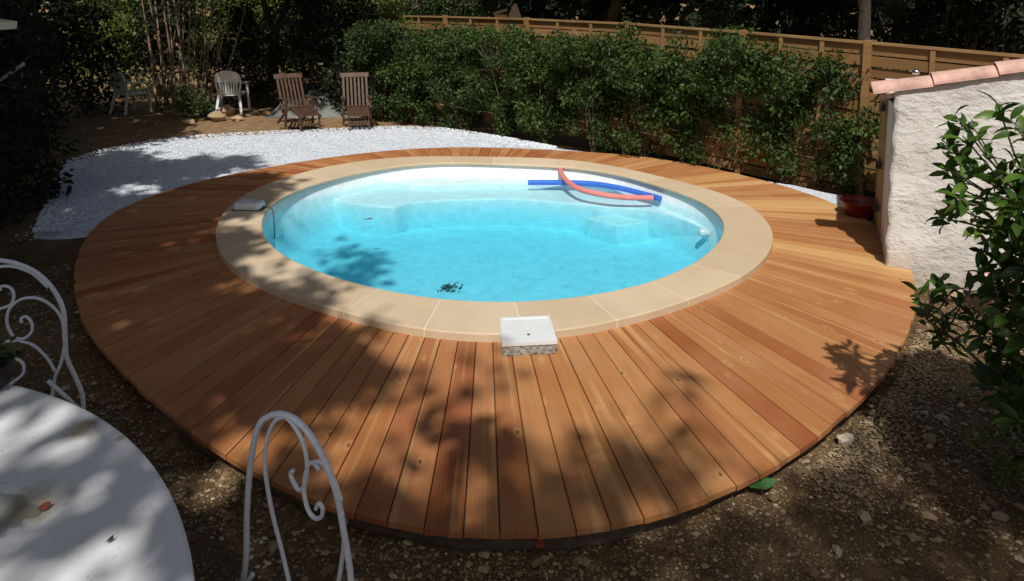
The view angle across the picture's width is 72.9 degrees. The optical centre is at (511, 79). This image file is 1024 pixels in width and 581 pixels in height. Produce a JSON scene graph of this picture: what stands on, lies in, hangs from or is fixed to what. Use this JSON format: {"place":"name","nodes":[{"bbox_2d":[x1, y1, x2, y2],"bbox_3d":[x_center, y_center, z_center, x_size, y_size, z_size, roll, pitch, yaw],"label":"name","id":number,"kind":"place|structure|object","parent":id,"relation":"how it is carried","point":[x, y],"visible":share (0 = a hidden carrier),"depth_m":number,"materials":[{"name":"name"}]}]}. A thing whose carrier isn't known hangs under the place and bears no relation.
{"place":"outdoors","nodes":[
{"label":"outdoors","id":0,"kind":"place"},
{"bbox_2d":[0,2,1023,580],"bbox_3d":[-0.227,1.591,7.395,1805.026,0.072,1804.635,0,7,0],"label":"ground","id":1,"kind":"structure","parent":0,"point":[140,124],"depth_m":3.52,"materials":[{"name":"soil"}]},
{"bbox_2d":[0,19,16,29],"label":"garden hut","id":2,"kind":"object","parent":1,"relation":"on","point":[7,24],"visible":1,"depth_m":5.35,"materials":[{"name":"grey wood"}]},
{"bbox_2d":[0,62,24,81],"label":"garden stake","id":3,"kind":"object","parent":1,"relation":"on","point":[22,64],"visible":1,"depth_m":7.62,"materials":[{"name":"grey"}]},
{"bbox_2d":[0,0,77,152],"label":"evergreen bush","id":4,"kind":"object","parent":1,"relation":"on","point":[55,89],"visible":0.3,"depth_m":10.80,"materials":[{"name":"green plant"}]},
{"bbox_2d":[2,0,76,130],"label":"shrub","id":5,"kind":"object","parent":1,"relation":"on","point":[47,106],"visible":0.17,"depth_m":12.65,"materials":[{"name":"green plant"}]},
{"bbox_2d":[0,0,79,229],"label":"evergreen bush","id":6,"kind":"object","parent":1,"relation":"on","point":[13,152],"visible":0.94,"depth_m":7.95,"materials":[{"name":"green plant"}]},
{"bbox_2d":[0,258,85,409],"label":"iron chair","id":7,"kind":"object","parent":1,"relation":"on","point":[43,280],"visible":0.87,"depth_m":3.64,"materials":[{"name":"white metal"}]},
{"bbox_2d":[24,0,141,117],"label":"shrub","id":8,"kind":"object","parent":1,"relation":"on","point":[93,65],"visible":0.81,"depth_m":14.45,"materials":[{"name":"green plant"}]},
{"bbox_2d":[0,384,194,580],"bbox_3d":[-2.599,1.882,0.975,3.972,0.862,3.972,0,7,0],"label":"garden table","id":9,"kind":"object","parent":1,"relation":"on","point":[97,482],"visible":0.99,"depth_m":2.15,"materials":[{"name":"white paint"}]},
{"bbox_2d":[0,333,47,388],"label":"potted plant","id":10,"kind":"object","parent":9,"relation":"on","point":[7,364],"visible":1,"depth_m":2.79,"materials":[{"name":"plant"}]},
{"bbox_2d":[37,501,50,509],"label":"fallen leaf","id":11,"kind":"object","parent":9,"relation":"on","point":[44,506],"visible":1,"depth_m":2.12,"materials":[{"name":"plant"}]},
{"bbox_2d":[58,0,156,100],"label":"shrub","id":12,"kind":"object","parent":1,"relation":"on","point":[122,23],"visible":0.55,"depth_m":16.79,"materials":[{"name":"green plant"}]},
{"bbox_2d":[108,70,152,115],"bbox_3d":[-8.145,0.241,14.746,0.630,0.945,0.603,3,7,28],"label":"plastic chair","id":13,"kind":"object","parent":1,"relation":"on","point":[122,90],"visible":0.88,"depth_m":14.60,"materials":[{"name":"white plastic"}]},
{"bbox_2d":[109,0,212,94],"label":"shrub","id":14,"kind":"object","parent":1,"relation":"on","point":[156,56],"visible":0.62,"depth_m":17.28,"materials":[{"name":"green plant"}]},
{"bbox_2d":[90,0,258,111],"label":"cane clump","id":15,"kind":"object","parent":1,"relation":"on","point":[184,79],"visible":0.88,"depth_m":15.15,"materials":[{"name":"brown plant"}]},
{"bbox_2d":[149,83,217,119],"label":"shrub","id":16,"kind":"object","parent":1,"relation":"on","point":[184,104],"visible":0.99,"depth_m":14.08,"materials":[{"name":"green plant"}]},
{"bbox_2d":[184,118,194,124],"bbox_3d":[-6.293,0.816,13.534,0.213,0.143,0.127,0,7,0],"label":"stone","id":17,"kind":"object","parent":1,"relation":"on","point":[188,121],"visible":1,"depth_m":13.50,"materials":[{"name":"stone"}]},
{"bbox_2d":[207,111,226,121],"bbox_3d":[-5.969,0.741,14.010,0.381,0.236,0.232,0,7,0],"label":"stone","id":18,"kind":"object","parent":1,"relation":"on","point":[219,116],"visible":1,"depth_m":13.96,"materials":[{"name":"stone"}]},
{"bbox_2d":[175,0,269,90],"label":"shrub","id":19,"kind":"object","parent":1,"relation":"on","point":[214,33],"visible":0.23,"depth_m":17.96,"materials":[{"name":"green plant"}]},
{"bbox_2d":[218,104,235,115],"bbox_3d":[-6.058,0.650,14.660,0.403,0.272,0.271,0,7,0],"label":"stone","id":20,"kind":"object","parent":1,"relation":"on","point":[227,110],"visible":0.73,"depth_m":14.60,"materials":[{"name":"stone"}]},
{"bbox_2d":[214,71,250,114],"bbox_3d":[-5.941,0.249,14.675,0.630,0.946,0.603,-1,7,-8],"label":"plastic chair","id":21,"kind":"object","parent":1,"relation":"on","point":[227,76],"visible":0.99,"depth_m":14.45,"materials":[{"name":"white plastic"}]},
{"bbox_2d":[231,115,243,121],"bbox_3d":[-5.502,0.773,13.897,0.264,0.141,0.197,0,7,0],"label":"stone","id":22,"kind":"object","parent":1,"relation":"on","point":[237,118],"visible":1,"depth_m":13.83,"materials":[{"name":"stone"}]},
{"bbox_2d":[184,0,290,107],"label":"shrub","id":23,"kind":"object","parent":1,"relation":"on","point":[255,87],"visible":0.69,"depth_m":15.71,"materials":[{"name":"green plant"}]},
{"bbox_2d":[250,110,259,114],"bbox_3d":[-5.435,0.694,14.673,0.184,0.101,0.210,2,7,14],"label":"stone","id":24,"kind":"object","parent":1,"relation":"on","point":[254,112],"visible":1,"depth_m":14.62,"materials":[{"name":"stone"}]},
{"bbox_2d":[223,0,316,79],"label":"shrub","id":25,"kind":"object","parent":1,"relation":"on","point":[269,5],"visible":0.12,"depth_m":19.77,"materials":[{"name":"green plant"}]},
{"bbox_2d":[260,0,290,106],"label":"tree","id":26,"kind":"object","parent":1,"relation":"on","point":[273,103],"visible":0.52,"depth_m":15.79,"materials":[{"name":"brown plant"}]},
{"bbox_2d":[240,410,353,580],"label":"iron chair","id":27,"kind":"object","parent":1,"relation":"on","point":[295,422],"visible":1,"depth_m":2.27,"materials":[{"name":"white metal"}]},
{"bbox_2d":[15,126,581,240],"bbox_3d":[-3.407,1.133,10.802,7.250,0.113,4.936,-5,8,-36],"label":"white gravel","id":28,"kind":"structure","parent":1,"relation":"on","point":[511,140],"depth_m":10.60,"materials":[{"name":"white gravel"}]},
{"bbox_2d":[273,73,321,131],"bbox_3d":[-3.933,0.404,12.819,0.562,0.942,1.231,-5,8,-36],"label":"wooden deckchair","id":29,"kind":"object","parent":28,"relation":"on","point":[304,111],"visible":1,"depth_m":13.02,"materials":[{"name":"brown wood"}]},
{"bbox_2d":[340,72,372,130],"bbox_3d":[-2.888,0.394,12.902,0.562,0.942,1.231,-2,7,-16],"label":"wooden deckchair","id":30,"kind":"object","parent":28,"relation":"on","point":[359,110],"visible":1,"depth_m":13.21,"materials":[{"name":"brown wood"}]},
{"bbox_2d":[254,0,348,103],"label":"shrub","id":31,"kind":"object","parent":1,"relation":"on","point":[304,42],"visible":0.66,"depth_m":15.23,"materials":[{"name":"green plant"}]},
{"bbox_2d":[265,89,347,117],"bbox_3d":[-4.191,0.465,14.788,1.906,0.517,1.200,0,7,0],"label":"tarpaulin","id":32,"kind":"object","parent":1,"relation":"on","point":[325,109],"visible":0.52,"depth_m":14.47,"materials":[{"name":"grey plastic"}]},
{"bbox_2d":[268,0,361,87],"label":"shrub","id":33,"kind":"object","parent":1,"relation":"on","point":[286,32],"visible":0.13,"depth_m":18.23,"materials":[{"name":"green plant"}]},
{"bbox_2d":[299,0,338,75],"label":"tall tree","id":34,"kind":"object","parent":1,"relation":"on","point":[318,34],"visible":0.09,"depth_m":17.39,"materials":[{"name":"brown plant"}]},
{"bbox_2d":[290,0,388,112],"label":"shrub","id":35,"kind":"object","parent":1,"relation":"on","point":[332,30],"visible":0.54,"depth_m":14.55,"materials":[{"name":"green plant"}]},
{"bbox_2d":[332,0,424,92],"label":"shrub","id":36,"kind":"object","parent":1,"relation":"on","point":[391,11],"visible":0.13,"depth_m":17.43,"materials":[{"name":"green plant"}]},
{"bbox_2d":[339,16,420,120],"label":"shrub","id":37,"kind":"object","parent":1,"relation":"on","point":[367,54],"visible":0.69,"depth_m":13.71,"materials":[{"name":"green plant"}]},
{"bbox_2d":[366,0,445,30],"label":"garden tree","id":38,"kind":"object","parent":1,"relation":"on","point":[416,7],"visible":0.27,"depth_m":18.61,"materials":[{"name":"green plant"}]},
{"bbox_2d":[370,16,457,126],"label":"shrub","id":39,"kind":"object","parent":1,"relation":"on","point":[408,96],"visible":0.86,"depth_m":13.35,"materials":[{"name":"green plant"}]},
{"bbox_2d":[422,0,485,38],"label":"garden tree","id":40,"kind":"object","parent":1,"relation":"on","point":[450,5],"visible":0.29,"depth_m":19.63,"materials":[{"name":"green plant"}]},
{"bbox_2d":[412,20,500,129],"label":"shrub","id":41,"kind":"object","parent":1,"relation":"on","point":[451,58],"visible":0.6,"depth_m":12.76,"materials":[{"name":"green plant"}]},
{"bbox_2d":[111,345,858,549],"bbox_3d":[-0.198,1.568,7.284,7.655,0.131,7.258,7,9,44],"label":"deck frame","id":42,"kind":"object","parent":1,"relation":"on","point":[586,540],"visible":0.03,"depth_m":3.16,"materials":[{"name":"brown wood"}]},
{"bbox_2d":[74,147,915,538],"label":"pool deck","id":43,"kind":"structure","parent":42,"relation":"on","point":[790,349],"depth_m":4.27,"materials":[{"name":"brown wood"}]},
{"bbox_2d":[216,156,772,342],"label":"swimming pool","id":44,"kind":"structure","parent":43,"relation":"in","point":[434,224],"depth_m":7.72,"materials":[{"name":"liquid"}]},
{"bbox_2d":[231,199,274,238],"bbox_3d":[-2.786,1.518,7.490,0.418,0.422,0.193,0,7,4],"label":"pool alarm","id":45,"kind":"object","parent":44,"relation":"on","point":[248,205],"visible":1,"depth_m":7.40,"materials":[{"name":"white plastic"}]},
{"bbox_2d":[421,255,624,291],"bbox_3d":[0.076,2.018,7.195,2.248,0.012,1.101,0,7,0],"label":"sunken debris","id":46,"kind":"object","parent":44,"relation":"on","point":[447,286],"visible":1,"depth_m":6.88,"materials":[{"name":"brown plant"}]},
{"bbox_2d":[557,168,653,200],"bbox_3d":[0.985,1.324,8.771,0.555,0.171,1.629,-6,9,-41],"label":"pool noodle","id":47,"kind":"object","parent":44,"relation":"on","point":[568,182],"visible":0.98,"depth_m":8.38,"materials":[{"name":"pink plastic"}]},
{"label":"water","id":48,"kind":"structure","parent":44,"relation":"in","visible":0},
{"bbox_2d":[528,180,661,200],"bbox_3d":[1.064,1.373,8.866,1.771,0.066,0.371,3,7,25],"label":"pool noodle","id":49,"kind":"object","parent":48,"relation":"on","point":[596,184],"visible":0.88,"depth_m":8.98,"materials":[{"name":"blue plastic"}]},
{"bbox_2d":[500,315,556,355],"bbox_3d":[0.099,1.731,4.686,0.362,0.100,0.374,-1,7,-5],"label":"skimmer box","id":50,"kind":"object","parent":43,"relation":"on","point":[526,335],"visible":0.99,"depth_m":4.59,"materials":[{"name":"white plastic"}]},
{"bbox_2d":[839,195,874,220],"bbox_3d":[3.741,1.396,7.451,0.418,0.214,0.418,0,7,0],"label":"red basin","id":51,"kind":"object","parent":43,"relation":"on","point":[858,206],"visible":0.71,"depth_m":7.38,"materials":[{"name":"ceramic"}]},
{"bbox_2d":[454,0,521,26],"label":"garden tree","id":52,"kind":"object","parent":1,"relation":"on","point":[488,3],"visible":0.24,"depth_m":20.48,"materials":[{"name":"green plant"}]},
{"bbox_2d":[452,23,541,135],"bbox_3d":[-0.220,0.013,12.255,1.677,2.066,1.372,0,7,0],"label":"shrub","id":53,"kind":"object","parent":1,"relation":"on","point":[500,107],"visible":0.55,"depth_m":12.04,"materials":[{"name":"green plant"}]},
{"bbox_2d":[493,4,521,93],"bbox_3d":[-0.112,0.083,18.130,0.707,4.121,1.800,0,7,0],"label":"distant house","id":54,"kind":"structure","parent":1,"relation":"on","point":[514,12],"depth_m":17.41,"materials":[{"name":"ceramic"}]},
{"bbox_2d":[0,251,1023,580],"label":"pebbles","id":55,"kind":"object","parent":1,"relation":"on","point":[536,559],"visible":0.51,"depth_m":3.28,"materials":[{"name":"gravel"}]},
{"bbox_2d":[535,538,544,549],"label":"fallen leaf","id":56,"kind":"object","parent":55,"relation":"on","point":[539,543],"visible":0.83,"depth_m":3.04,"materials":[{"name":"red plant"}]},
{"bbox_2d":[749,477,775,488],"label":"fallen leaf","id":57,"kind":"object","parent":55,"relation":"on","point":[765,483],"visible":0.91,"depth_m":3.39,"materials":[{"name":"green plant"}]},
{"bbox_2d":[1,0,1023,67],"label":"woodland","id":58,"kind":"object","parent":1,"relation":"on","point":[874,16],"visible":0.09,"depth_m":25.76,"materials":[{"name":"green plant"}]},
{"bbox_2d":[497,28,586,143],"bbox_3d":[0.612,0.125,11.542,1.760,2.005,1.225,0,7,0],"label":"shrub","id":59,"kind":"object","parent":1,"relation":"on","point":[523,68],"visible":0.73,"depth_m":11.32,"materials":[{"name":"green plant"}]},
{"bbox_2d":[518,0,598,38],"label":"garden tree","id":60,"kind":"object","parent":1,"relation":"on","point":[534,13],"visible":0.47,"depth_m":19.70,"materials":[{"name":"green plant"}]},
{"bbox_2d":[540,20,646,152],"bbox_3d":[1.331,0.130,10.841,1.812,2.159,1.366,0,7,0],"label":"shrub","id":61,"kind":"object","parent":1,"relation":"on","point":[584,93],"visible":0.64,"depth_m":10.65,"materials":[{"name":"green plant"}]},
{"bbox_2d":[564,0,637,82],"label":"garden tree","id":62,"kind":"object","parent":1,"relation":"on","point":[597,8],"visible":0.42,"depth_m":18.45,"materials":[{"name":"green plant"}]},
{"bbox_2d":[602,0,623,40],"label":"tall tree","id":63,"kind":"object","parent":1,"relation":"on","point":[614,10],"visible":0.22,"depth_m":17.72,"materials":[{"name":"brown plant"}]},
{"bbox_2d":[584,31,694,160],"bbox_3d":[1.925,0.285,10.423,1.725,2.082,1.378,0,7,0],"label":"shrub","id":64,"kind":"object","parent":1,"relation":"on","point":[628,69],"visible":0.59,"depth_m":10.15,"materials":[{"name":"green plant"}]},
{"bbox_2d":[621,0,696,38],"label":"garden tree","id":65,"kind":"object","parent":1,"relation":"on","point":[645,13],"visible":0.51,"depth_m":17.64,"materials":[{"name":"green plant"}]},
{"bbox_2d":[629,23,760,165],"bbox_3d":[2.541,0.249,9.864,1.770,2.146,1.399,0,7,0],"label":"shrub","id":66,"kind":"object","parent":1,"relation":"on","point":[671,94],"visible":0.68,"depth_m":9.71,"materials":[{"name":"green plant"}]},
{"bbox_2d":[369,14,1023,195],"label":"wooden fence","id":67,"kind":"object","parent":1,"relation":"on","point":[867,49],"visible":0.37,"depth_m":9.00,"materials":[{"name":"brown wood"}]},
{"bbox_2d":[684,0,756,48],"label":"garden tree","id":68,"kind":"object","parent":1,"relation":"on","point":[717,19],"visible":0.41,"depth_m":15.71,"materials":[{"name":"green plant"}]},
{"bbox_2d":[674,29,805,177],"bbox_3d":[3.179,0.327,9.486,1.985,2.079,1.334,-2,7,-13],"label":"shrub","id":69,"kind":"object","parent":1,"relation":"on","point":[726,50],"visible":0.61,"depth_m":9.15,"materials":[{"name":"green plant"}]},
{"bbox_2d":[728,0,829,47],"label":"garden tree","id":70,"kind":"object","parent":1,"relation":"on","point":[784,5],"visible":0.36,"depth_m":15.70,"materials":[{"name":"green plant"}]},
{"bbox_2d":[736,40,858,185],"bbox_3d":[3.752,0.458,8.903,1.660,1.950,1.280,0,7,0],"label":"shrub","id":71,"kind":"object","parent":1,"relation":"on","point":[780,84],"visible":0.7,"depth_m":8.70,"materials":[{"name":"green plant"}]},
{"bbox_2d":[768,181,842,206],"bbox_3d":[3.531,1.379,8.266,0.640,0.001,1.281,-6,9,-43],"label":"gravel strip","id":72,"kind":"object","parent":1,"relation":"on","point":[833,198],"visible":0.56,"depth_m":8.31,"materials":[{"name":"white gravel"}]},
{"bbox_2d":[789,0,877,53],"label":"garden tree","id":73,"kind":"object","parent":1,"relation":"on","point":[832,7],"visible":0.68,"depth_m":14.88,"materials":[{"name":"green plant"}]},
{"bbox_2d":[836,432,853,444],"bbox_3d":[1.829,1.968,3.798,0.100,0.070,0.072,0,7,0],"label":"stone","id":74,"kind":"object","parent":1,"relation":"on","point":[846,438],"visible":1,"depth_m":3.79,"materials":[{"name":"beige stone"}]},
{"bbox_2d":[790,54,908,196],"bbox_3d":[4.126,0.615,8.475,1.522,1.908,1.181,3,7,27],"label":"shrub","id":75,"kind":"object","parent":1,"relation":"on","point":[845,135],"visible":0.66,"depth_m":8.26,"materials":[{"name":"green plant"}]},
{"bbox_2d":[856,0,870,99],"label":"tree","id":76,"kind":"object","parent":1,"relation":"on","point":[864,28],"visible":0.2,"depth_m":12.39,"materials":[{"name":"grey plant"}]},
{"bbox_2d":[802,329,1003,532],"bbox_3d":[2.441,1.960,4.075,0.671,0.053,2.389,6,9,43],"label":"limestone grit","id":77,"kind":"object","parent":1,"relation":"on","point":[864,441],"visible":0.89,"depth_m":4.00,"materials":[{"name":"beige gravel"}]},
{"bbox_2d":[871,0,947,72],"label":"garden tree","id":78,"kind":"object","parent":1,"relation":"on","point":[900,8],"visible":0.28,"depth_m":14.82,"materials":[{"name":"green plant"}]},
{"bbox_2d":[871,58,1023,292],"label":"garden wall","id":79,"kind":"structure","parent":1,"relation":"on","point":[914,111],"depth_m":5.80,"materials":[{"name":"white paint"}]},
{"bbox_2d":[873,93,885,230],"bbox_3d":[3.668,0.849,6.931,0.092,1.420,0.628,3,7,25],"label":"door","id":80,"kind":"structure","parent":79,"relation":"in","point":[878,166],"depth_m":6.88,"materials":[{"name":"brown wood"}]},
{"bbox_2d":[945,290,964,300],"bbox_3d":[3.590,1.752,5.625,0.163,0.113,0.111,-3,7,-23],"label":"stone","id":81,"kind":"object","parent":1,"relation":"on","point":[954,294],"visible":0.22,"depth_m":5.59,"materials":[{"name":"stone"}]},
{"bbox_2d":[895,0,1021,73],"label":"garden tree","id":82,"kind":"object","parent":1,"relation":"on","point":[941,7],"visible":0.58,"depth_m":13.04,"materials":[{"name":"green plant"}]},
{"bbox_2d":[900,90,1023,462],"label":"laurel bush","id":83,"kind":"object","parent":1,"relation":"on","point":[994,370],"visible":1,"depth_m":3.09,"materials":[{"name":"green plant"}]},
{"bbox_2d":[958,0,992,66],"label":"tall tree","id":84,"kind":"object","parent":1,"relation":"on","point":[964,21],"visible":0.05,"depth_m":13.71,"materials":[{"name":"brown plant"}]},
{"bbox_2d":[954,0,1023,66],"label":"garden tree","id":85,"kind":"object","parent":1,"relation":"on","point":[1012,16],"visible":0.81,"depth_m":11.95,"materials":[{"name":"green plant"}]},
{"bbox_2d":[966,423,1023,493],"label":"weed","id":86,"kind":"object","parent":1,"relation":"on","point":[1004,470],"visible":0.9,"depth_m":3.51,"materials":[{"name":"green plant"}]}
]}

